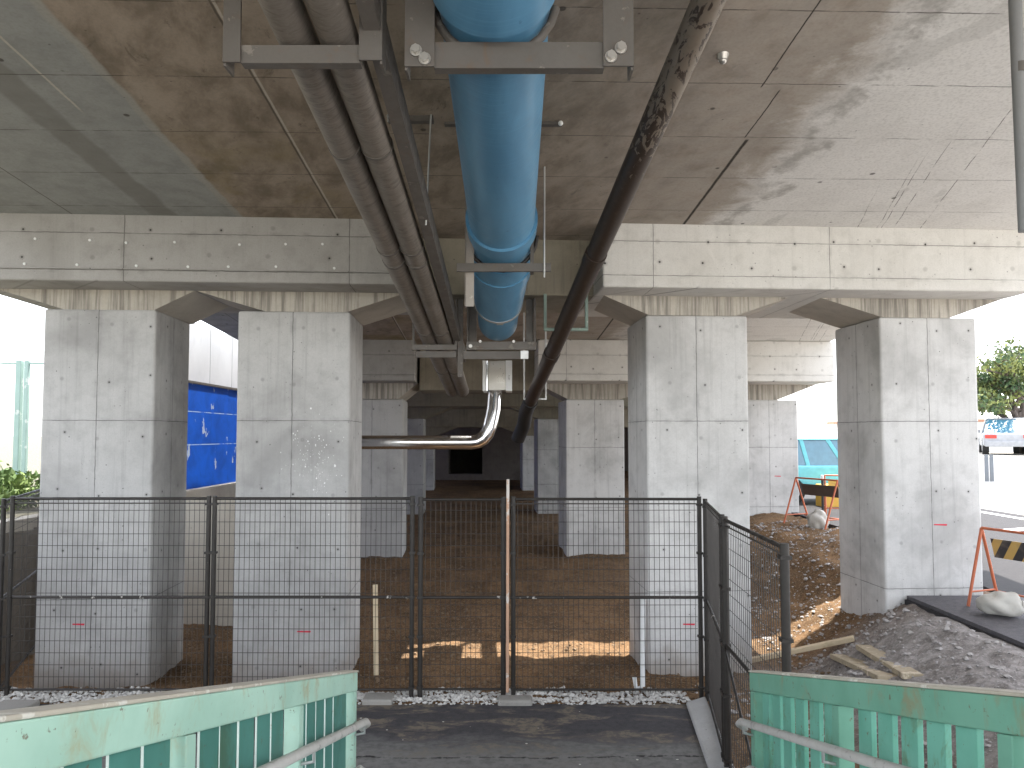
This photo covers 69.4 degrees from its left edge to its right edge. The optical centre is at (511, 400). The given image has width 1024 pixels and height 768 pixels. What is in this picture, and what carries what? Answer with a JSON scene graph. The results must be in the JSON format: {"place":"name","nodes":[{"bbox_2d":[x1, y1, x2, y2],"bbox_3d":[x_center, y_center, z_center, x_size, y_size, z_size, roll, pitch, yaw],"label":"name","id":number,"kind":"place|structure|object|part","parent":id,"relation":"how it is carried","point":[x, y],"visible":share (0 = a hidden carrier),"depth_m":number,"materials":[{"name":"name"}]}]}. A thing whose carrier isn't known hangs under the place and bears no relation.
{"place":"outdoors","nodes":[
{"label":"outdoors","id":0,"kind":"place"},
{"bbox_2d":[39,704,707,767],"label":"pavement","id":1,"kind":"structure","parent":0,"point":[533,736],"depth_m":5.86,"materials":[{"name":"grey asphalt"}]},
{"bbox_2d":[0,435,1023,767],"bbox_3d":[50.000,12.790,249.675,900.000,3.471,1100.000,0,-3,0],"label":"ground","id":2,"kind":"structure","parent":0,"point":[480,517],"depth_m":10.13,"materials":[{"name":"brown soil"}]},
{"bbox_2d":[0,489,10,518],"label":"bush","id":3,"kind":"object","parent":2,"relation":"on","point":[4,495],"visible":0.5,"depth_m":9.58,"materials":[{"name":"green plant"}]},
{"bbox_2d":[0,360,23,474],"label":"green post","id":4,"kind":"object","parent":2,"relation":"on","point":[18,414],"visible":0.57,"depth_m":11.97,"materials":[{"name":"metal"}]},
{"bbox_2d":[0,700,39,709],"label":"concrete block","id":5,"kind":"object","parent":2,"relation":"on","point":[9,704],"depth_m":6.47,"materials":[{"name":"grey concrete"}]},
{"bbox_2d":[0,489,39,689],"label":"fence panel","id":6,"kind":"object","parent":2,"relation":"on","point":[24,607],"visible":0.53,"depth_m":7.53,"materials":[{"name":"metal"}]},
{"bbox_2d":[0,464,39,511],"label":"bush","id":7,"kind":"object","parent":2,"relation":"on","point":[14,483],"visible":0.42,"depth_m":11.07,"materials":[{"name":"green plant"}]},
{"bbox_2d":[21,360,43,476],"bbox_3d":[-7.758,0.532,11.988,0.333,2.367,0.070,0,-3,0],"label":"green post","id":8,"kind":"object","parent":2,"relation":"on","point":[25,421],"visible":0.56,"depth_m":11.98,"materials":[{"name":"metal"}]},
{"bbox_2d":[34,309,189,687],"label":"concrete pier","id":9,"kind":"structure","parent":2,"relation":"on","point":[115,406],"depth_m":7.98,"materials":[{"name":"grey concrete"}]},
{"bbox_2d":[0,213,408,325],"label":"crossbeam","id":10,"kind":"object","parent":9,"relation":"on","point":[190,269],"visible":0.91,"depth_m":7.72,"materials":[{"name":"concrete"}]},
{"bbox_2d":[0,0,1023,240],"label":"viaduct deck","id":11,"kind":"structure","parent":10,"relation":"on","point":[862,113],"depth_m":5.71,"materials":[{"name":"concrete"}]},
{"bbox_2d":[222,0,386,76],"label":"pipe hanger","id":12,"kind":"object","parent":11,"relation":"attached to","point":[371,46],"visible":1,"depth_m":3.58,"materials":[{"name":"metal"}]},
{"bbox_2d":[258,0,456,396],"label":"lagged pipe","id":13,"kind":"object","parent":12,"relation":"on","point":[290,22],"visible":0.8,"depth_m":4.60,"materials":[{"name":"metal"}]},
{"bbox_2d":[304,0,468,396],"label":"lagged pipe","id":14,"kind":"object","parent":12,"relation":"on","point":[333,21],"visible":0.88,"depth_m":4.63,"materials":[{"name":"metal"}]},
{"bbox_2d":[387,114,433,224],"bbox_3d":[-0.774,-1.750,5.610,0.353,0.871,0.077,0,-3,0],"label":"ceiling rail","id":15,"kind":"object","parent":11,"relation":"attached to","point":[421,119],"visible":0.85,"depth_m":5.61,"materials":[{"name":"metal"}]},
{"bbox_2d":[355,0,465,361],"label":"cable tray","id":16,"kind":"object","parent":15,"relation":"hanging from","point":[369,11],"visible":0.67,"depth_m":4.71,"materials":[{"name":"metal"}]},
{"bbox_2d":[458,298,535,376],"bbox_3d":[-0.177,-1.050,8.607,0.910,1.552,0.184,0,-3,0],"label":"pipe hanger","id":17,"kind":"object","parent":11,"relation":"hanging from","point":[473,345],"visible":0.94,"depth_m":8.60,"materials":[{"name":"metal"}]},
{"bbox_2d":[362,360,511,449],"bbox_3d":[-1.536,0.072,10.188,3.073,1.208,0.439,0,-3,0],"label":"silver pipe","id":18,"kind":"object","parent":17,"relation":"hanging from","point":[497,378],"visible":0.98,"depth_m":10.02,"materials":[{"name":"stainless steel"},{"name":"metal"}]},
{"bbox_2d":[444,121,562,126],"bbox_3d":[-0.064,-2.145,5.712,0.916,0.070,0.090,0,-3,0],"label":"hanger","id":19,"kind":"object","parent":11,"relation":"attached to","point":[544,124],"visible":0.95,"depth_m":5.71,"materials":[{"name":"metal"}]},
{"bbox_2d":[457,166,550,307],"bbox_3d":[-0.072,-1.470,6.577,0.830,1.273,0.178,0,-3,0],"label":"pipe hanger","id":20,"kind":"object","parent":11,"relation":"hanging from","point":[469,267],"visible":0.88,"depth_m":6.51,"materials":[{"name":"metal"}]},
{"bbox_2d":[433,0,554,340],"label":"blue water pipe","id":21,"kind":"object","parent":20,"relation":"hanging from","point":[498,120],"visible":0.91,"depth_m":4.69,"materials":[{"name":"metal"}]},
{"bbox_2d":[405,0,633,80],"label":"pipe hanger","id":22,"kind":"object","parent":11,"relation":"attached to","point":[534,55],"visible":0.99,"depth_m":3.58,"materials":[{"name":"metal"}]},
{"bbox_2d":[511,0,726,443],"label":"drain pipe","id":23,"kind":"object","parent":11,"relation":"attached to","point":[697,25],"visible":1,"depth_m":5.49,"materials":[{"name":"black metal"}]},
{"bbox_2d":[523,313,546,399],"bbox_3d":[0.334,-0.799,10.775,0.341,1.588,0.050,0,-3,0],"label":"drain bracket","id":24,"kind":"object","parent":23,"relation":"attached to","point":[545,398],"visible":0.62,"depth_m":10.73,"materials":[{"name":"grey metal"}]},
{"bbox_2d":[716,51,728,64],"bbox_3d":[1.377,-2.234,4.831,0.090,0.078,0.090,0,-3,0],"label":"ceiling anchor","id":25,"kind":"object","parent":11,"relation":"attached to","point":[722,57],"visible":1,"depth_m":4.81,"materials":[{"name":"metal"}]},
{"bbox_2d":[1008,0,1023,232],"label":"downpipe","id":26,"kind":"object","parent":11,"relation":"attached to","point":[1016,27],"visible":1,"depth_m":3.66,"materials":[{"name":"grey plastic"}]},
{"bbox_2d":[6,482,235,532],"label":"retaining wall","id":27,"kind":"structure","parent":2,"relation":"on","point":[224,490],"depth_m":14.57,"materials":[{"name":"concrete"}]},
{"bbox_2d":[2,528,38,663],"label":"board wall","id":28,"kind":"structure","parent":27,"relation":"attached to","point":[28,618],"depth_m":9.00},
{"bbox_2d":[186,380,236,489],"bbox_3d":[-6.085,1.031,22.021,0.090,2.045,22.490,0,-3,0],"label":"blue hoarding","id":29,"kind":"object","parent":27,"relation":"on","point":[211,434],"visible":0.1,"depth_m":14.88,"materials":[{"name":"paint"}]},
{"bbox_2d":[183,500,234,625],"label":"concrete wall","id":30,"kind":"structure","parent":2,"relation":"on","point":[193,586],"depth_m":10.36,"materials":[{"name":"concrete"}]},
{"bbox_2d":[188,323,237,387],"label":"clad wall","id":31,"kind":"structure","parent":2,"relation":"on","point":[213,356],"depth_m":16.17,"materials":[{"name":"white metal"}]},
{"bbox_2d":[232,311,362,682],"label":"concrete pier","id":32,"kind":"structure","parent":2,"relation":"on","point":[299,407],"depth_m":8.10,"materials":[{"name":"grey concrete"}]},
{"bbox_2d":[0,686,690,704],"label":"gravel","id":33,"kind":"structure","parent":2,"relation":"on","point":[462,695],"depth_m":6.69,"materials":[{"name":"grey gravel"}]},
{"bbox_2d":[2,496,211,695],"bbox_3d":[-3.691,1.795,6.763,1.859,1.832,0.052,0,-3,0],"label":"fence panel","id":34,"kind":"object","parent":33,"relation":"on","point":[8,687],"visible":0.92,"depth_m":6.77,"materials":[{"name":"metal"}]},
{"bbox_2d":[208,496,415,697],"bbox_3d":[-1.825,1.795,6.763,1.870,1.832,0.052,0,-3,0],"label":"fence panel","id":35,"kind":"object","parent":33,"relation":"on","point":[214,596],"visible":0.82,"depth_m":6.77,"materials":[{"name":"metal"}]},
{"bbox_2d":[362,693,394,704],"bbox_3d":[-1.200,2.699,6.660,0.272,0.075,0.200,0,-3,0],"label":"concrete block","id":36,"kind":"object","parent":33,"relation":"on","point":[377,698],"depth_m":6.58,"materials":[{"name":"grey concrete"}]},
{"bbox_2d":[416,497,505,697],"bbox_3d":[-0.459,1.800,6.773,0.817,1.822,0.057,0,-3,0],"label":"fence panel","id":37,"kind":"object","parent":33,"relation":"on","point":[421,597],"visible":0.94,"depth_m":6.77,"materials":[{"name":"metal"}]},
{"bbox_2d":[498,695,531,705],"bbox_3d":[0.027,2.697,6.620,0.308,0.075,0.160,0,-3,0],"label":"concrete block","id":38,"kind":"object","parent":33,"relation":"on","point":[514,700],"depth_m":6.55,"materials":[{"name":"grey concrete"}]},
{"bbox_2d":[506,479,508,692],"bbox_3d":[-0.040,1.678,6.718,0.031,1.915,0.026,0,-3,0],"label":"pole","id":39,"kind":"object","parent":38,"relation":"on","point":[507,585],"visible":1,"depth_m":6.71,"materials":[{"name":"silver metal"}]},
{"bbox_2d":[510,496,704,697],"bbox_3d":[0.867,1.797,6.763,1.763,1.827,0.052,0,-3,0],"label":"fence panel","id":40,"kind":"object","parent":33,"relation":"on","point":[699,597],"visible":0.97,"depth_m":6.77,"materials":[{"name":"metal"}]},
{"bbox_2d":[632,599,645,687],"bbox_3d":[1.175,2.245,6.842,0.130,0.851,0.048,0,-3,0],"label":"white pipe","id":41,"kind":"object","parent":33,"relation":"on","point":[642,656],"visible":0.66,"depth_m":6.82,"materials":[{"name":"paint"}]},
{"bbox_2d":[373,584,378,674],"bbox_3d":[-1.345,2.264,7.301,0.063,0.879,0.030,0,-3,0],"label":"stake","id":42,"kind":"object","parent":2,"relation":"on","point":[375,646],"visible":0.93,"depth_m":7.29,"materials":[{"name":"beige wood"}]},
{"bbox_2d":[361,399,407,556],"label":"concrete pier","id":43,"kind":"structure","parent":2,"relation":"on","point":[383,472],"depth_m":14.86,"materials":[{"name":"grey concrete"}]},
{"bbox_2d":[362,340,419,400],"bbox_3d":[-3.463,-0.570,15.293,3.208,1.120,2.200,0,-3,-3],"label":"crossbeam","id":44,"kind":"object","parent":43,"relation":"on","point":[390,369],"visible":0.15,"depth_m":14.28,"materials":[{"name":"concrete"}]},
{"bbox_2d":[407,419,425,514],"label":"concrete pier","id":45,"kind":"structure","parent":2,"relation":"on","point":[416,473],"depth_m":21.26,"materials":[{"name":"grey concrete"}]},
{"bbox_2d":[426,449,434,489],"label":"concrete pier","id":46,"kind":"structure","parent":2,"relation":"on","point":[430,469],"depth_m":27.94,"materials":[{"name":"grey concrete"}]},
{"bbox_2d":[85,551,874,695],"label":"soil clods","id":47,"kind":"object","parent":2,"relation":"on","point":[377,679],"visible":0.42,"depth_m":9.38,"materials":[{"name":"brown soil"}]},
{"bbox_2d":[520,436,533,490],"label":"concrete pier","id":48,"kind":"structure","parent":2,"relation":"on","point":[527,464],"depth_m":27.90,"materials":[{"name":"grey concrete"}]},
{"bbox_2d":[435,428,627,479],"bbox_3d":[0.167,2.475,34.443,17.448,4.100,7.535,-1,-3,18],"label":"abutment","id":49,"kind":"object","parent":2,"relation":"on","point":[497,457],"visible":0.17,"depth_m":33.43,"materials":[{"name":"concrete"}]},
{"bbox_2d":[426,409,627,435],"bbox_3d":[0.731,0.827,28.337,12.000,1.058,2.000,0,-3,-3],"label":"crossbeam","id":50,"kind":"object","parent":49,"relation":"attached to","point":[446,421],"visible":0.07,"depth_m":27.23,"materials":[{"name":"concrete"}]},
{"bbox_2d":[534,419,558,513],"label":"concrete pier","id":51,"kind":"structure","parent":2,"relation":"on","point":[546,460],"depth_m":21.43,"materials":[{"name":"grey concrete"}]},
{"bbox_2d":[558,399,624,555],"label":"concrete pier","id":52,"kind":"structure","parent":2,"relation":"on","point":[591,447],"depth_m":15.06,"materials":[{"name":"grey concrete"}]},
{"bbox_2d":[627,315,751,675],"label":"concrete pier","id":53,"kind":"structure","parent":2,"relation":"on","point":[688,437],"depth_m":8.39,"materials":[{"name":"grey concrete"}]},
{"bbox_2d":[578,223,1023,327],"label":"crossbeam","id":54,"kind":"object","parent":53,"relation":"on","point":[840,277],"visible":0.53,"depth_m":8.11,"materials":[{"name":"concrete"}]},
{"bbox_2d":[422,238,593,312],"bbox_3d":[-0.112,-1.501,9.035,2.060,0.660,1.200,0,-3,-3],"label":"diaphragm","id":55,"kind":"object","parent":54,"relation":"attached to","point":[563,258],"visible":0.21,"depth_m":8.47,"materials":[{"name":"concrete"}]},
{"bbox_2d":[412,298,457,357],"bbox_3d":[-0.899,-0.858,8.605,0.520,0.716,0.110,0,-3,0],"label":"pipe hanger","id":56,"kind":"object","parent":55,"relation":"hanging from","point":[435,354],"visible":0.85,"depth_m":8.59,"materials":[{"name":"metal"}]},
{"bbox_2d":[544,294,587,330],"bbox_3d":[0.613,-1.002,8.431,0.506,0.424,0.050,0,-3,0],"label":"drain bracket","id":57,"kind":"object","parent":55,"relation":"hanging from","point":[572,329],"visible":0.82,"depth_m":8.40,"materials":[{"name":"grey metal"}]},
{"bbox_2d":[686,697,734,767],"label":"concrete kerb","id":58,"kind":"structure","parent":2,"relation":"on","point":[699,710],"depth_m":5.89,"materials":[{"name":"grey concrete"}]},
{"bbox_2d":[702,498,724,761],"bbox_3d":[1.647,1.775,6.033,0.052,1.822,1.410,0,-3,10],"label":"fence panel","id":59,"kind":"object","parent":58,"relation":"on","point":[712,600],"visible":0.78,"depth_m":6.18,"materials":[{"name":"metal"}]},
{"bbox_2d":[719,516,793,767],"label":"fence panel","id":60,"kind":"object","parent":2,"relation":"on","point":[785,639],"visible":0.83,"depth_m":4.84,"materials":[{"name":"metal"}]},
{"bbox_2d":[748,400,798,515],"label":"concrete pier","id":61,"kind":"structure","parent":2,"relation":"on","point":[773,446],"depth_m":15.27,"materials":[{"name":"grey concrete"}]},
{"bbox_2d":[534,339,834,400],"bbox_3d":[3.416,-0.561,15.496,5.970,1.120,2.200,0,-3,-3],"label":"crossbeam","id":62,"kind":"object","parent":61,"relation":"on","point":[598,370],"visible":0.49,"depth_m":14.51,"materials":[{"name":"concrete"}]},
{"bbox_2d":[419,346,534,393],"bbox_3d":[-0.722,-0.645,15.506,2.340,0.950,1.200,0,-3,-3],"label":"diaphragm","id":63,"kind":"object","parent":62,"relation":"attached to","point":[430,382],"visible":0.48,"depth_m":14.91,"materials":[{"name":"concrete"}]},
{"bbox_2d":[201,312,840,350],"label":"viaduct deck","id":64,"kind":"structure","parent":62,"relation":"on","point":[397,327],"depth_m":13.38,"materials":[{"name":"concrete"}]},
{"bbox_2d":[407,390,627,418],"bbox_3d":[0.731,0.041,21.667,12.000,1.000,2.000,0,-3,-3],"label":"crossbeam","id":65,"kind":"object","parent":64,"relation":"attached to","point":[421,405],"visible":0.11,"depth_m":20.63,"materials":[{"name":"concrete"}]},
{"bbox_2d":[752,635,854,662],"bbox_3d":[3.232,2.877,8.484,1.278,0.489,0.100,-1,-3,27],"label":"timber plank","id":66,"kind":"object","parent":2,"relation":"on","point":[824,644],"visible":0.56,"depth_m":8.36,"materials":[{"name":"beige wood"}]},
{"bbox_2d":[806,509,828,528],"bbox_3d":[5.423,2.100,13.103,0.378,0.343,0.384,-1,-3,12],"label":"sandbag","id":67,"kind":"object","parent":2,"relation":"on","point":[816,518],"visible":0.79,"depth_m":12.99,"materials":[{"name":"white fabric"}]},
{"bbox_2d":[695,520,1023,767],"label":"rubble","id":68,"kind":"object","parent":2,"relation":"on","point":[892,614],"visible":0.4,"depth_m":7.97,"materials":[{"name":"grey gravel"}]},
{"bbox_2d":[830,654,896,679],"bbox_3d":[3.408,2.590,7.196,0.200,0.308,1.565,0,-3,9],"label":"timber plank","id":69,"kind":"object","parent":2,"relation":"on","point":[851,662],"visible":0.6,"depth_m":7.08,"materials":[{"name":"beige wood"}]},
{"bbox_2d":[856,644,923,678],"bbox_3d":[3.555,2.471,7.021,0.170,0.199,1.446,0,-3,10],"label":"timber plank","id":70,"kind":"object","parent":2,"relation":"on","point":[875,654],"visible":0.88,"depth_m":6.75,"materials":[{"name":"beige wood"}]},
{"bbox_2d":[835,317,982,615],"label":"concrete pier","id":71,"kind":"structure","parent":2,"relation":"on","point":[908,471],"depth_m":8.56,"materials":[{"name":"grey concrete"}]},
{"bbox_2d":[827,419,1012,451],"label":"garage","id":72,"kind":"structure","parent":2,"relation":"on","point":[993,449],"depth_m":32.94,"materials":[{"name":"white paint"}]},
{"bbox_2d":[976,336,1023,453],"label":"tree","id":73,"kind":"object","parent":2,"relation":"on","point":[1004,376],"visible":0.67,"depth_m":28.71,"materials":[{"name":"green plant"}]},
{"bbox_2d":[978,418,1023,453],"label":"parked car","id":74,"kind":"object","parent":2,"relation":"on","point":[1002,432],"visible":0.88,"depth_m":27.44,"materials":[{"name":"white paint"}]},
{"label":"windows","id":75,"kind":"part","parent":74,"relation":"part of","materials":[{"name":"glass"}]},
{"bbox_2d":[1013,447,1019,453],"bbox_3d":[21.288,1.440,29.906,1.970,1.380,4.350,-2,-3,35],"label":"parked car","id":76,"kind":"object","parent":2,"relation":"on","point":[1016,449],"visible":0.18,"depth_m":29.03,"materials":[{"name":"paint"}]},
{"bbox_2d":[0,294,1023,436],"label":"sky","id":77,"kind":"structure","parent":0,"point":[22,324],"materials":[{"name":"white"}]},
{"bbox_2d":[791,495,1023,649],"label":"road","id":78,"kind":"structure","parent":0,"point":[1009,575],"depth_m":8.76,"materials":[{"name":"grey asphalt"}]},
{"bbox_2d":[783,477,838,528],"bbox_3d":[5.434,1.810,13.195,0.650,0.841,0.982,1,-3,-24],"label":"barricade","id":79,"kind":"object","parent":78,"relation":"on","point":[822,490],"visible":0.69,"depth_m":13.29,"materials":[{"name":"orange metal"}]},
{"bbox_2d":[798,437,837,502],"bbox_3d":[7.436,1.655,17.766,3.650,1.550,1.870,0,-3,-4],"label":"parked car","id":80,"kind":"object","parent":78,"relation":"on","point":[817,457],"visible":0.07,"depth_m":17.06,"materials":[{"name":"teal paint"}]},
{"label":"windows","id":81,"kind":"part","parent":80,"relation":"part of","materials":[{"name":"blue glass"}]},
{"bbox_2d":[821,475,823,509],"bbox_3d":[6.649,1.973,15.825,0.070,0.743,0.067,0,-3,0],"label":"bollard","id":82,"kind":"object","parent":78,"relation":"on","point":[822,497],"visible":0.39,"depth_m":15.81,"materials":[{"name":"black plastic"}]},
{"bbox_2d":[815,484,838,506],"bbox_3d":[7.517,2.125,16.518,1.320,0.500,0.400,0,-3,0],"label":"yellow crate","id":83,"kind":"object","parent":78,"relation":"on","point":[828,500],"visible":0.22,"depth_m":16.32,"materials":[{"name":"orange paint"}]},
{"bbox_2d":[824,475,838,513],"bbox_3d":[6.970,1.908,14.921,1.232,0.800,0.491,-1,-3,20],"label":"barricade","id":84,"kind":"object","parent":78,"relation":"on","point":[831,483],"visible":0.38,"depth_m":15.03,"materials":[{"name":"orange metal"}]},
{"bbox_2d":[966,526,1023,606],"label":"barricade","id":85,"kind":"object","parent":78,"relation":"on","point":[1009,550],"visible":0.88,"depth_m":7.89,"materials":[{"name":"orange metal"}]},
{"bbox_2d":[976,591,1023,616],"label":"sandbag","id":86,"kind":"object","parent":78,"relation":"on","point":[1010,604],"visible":1,"depth_m":7.36,"materials":[{"name":"white fabric"}]},
{"bbox_2d":[979,455,1023,482],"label":"lot wall","id":87,"kind":"structure","parent":0,"point":[992,469],"depth_m":24.71,"materials":[{"name":"white concrete"}]},
{"bbox_2d":[984,455,988,480],"bbox_3d":[15.864,2.259,24.716,0.120,0.887,0.030,0,-3,0],"label":"window","id":88,"kind":"structure","parent":87,"relation":"in","point":[985,456],"depth_m":24.70,"materials":[{"name":"glass"}]},
{"bbox_2d":[989,455,993,480],"bbox_3d":[16.036,2.259,24.716,0.120,0.887,0.030,0,-3,0],"label":"window","id":89,"kind":"structure","parent":87,"relation":"in","point":[990,456],"depth_m":24.70,"materials":[{"name":"glass"}]},
{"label":"ramp","id":90,"kind":"structure","parent":0,"visible":0},
{"bbox_2d":[0,670,370,767],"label":"ramp railing","id":91,"kind":"object","parent":90,"relation":"on","point":[159,729],"visible":1,"depth_m":2.15,"materials":[{"name":"green metal"}]},
{"bbox_2d":[735,670,1023,767],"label":"ramp railing","id":92,"kind":"object","parent":90,"relation":"on","point":[779,702],"visible":1,"depth_m":2.78,"materials":[{"name":"green metal"}]}
]}

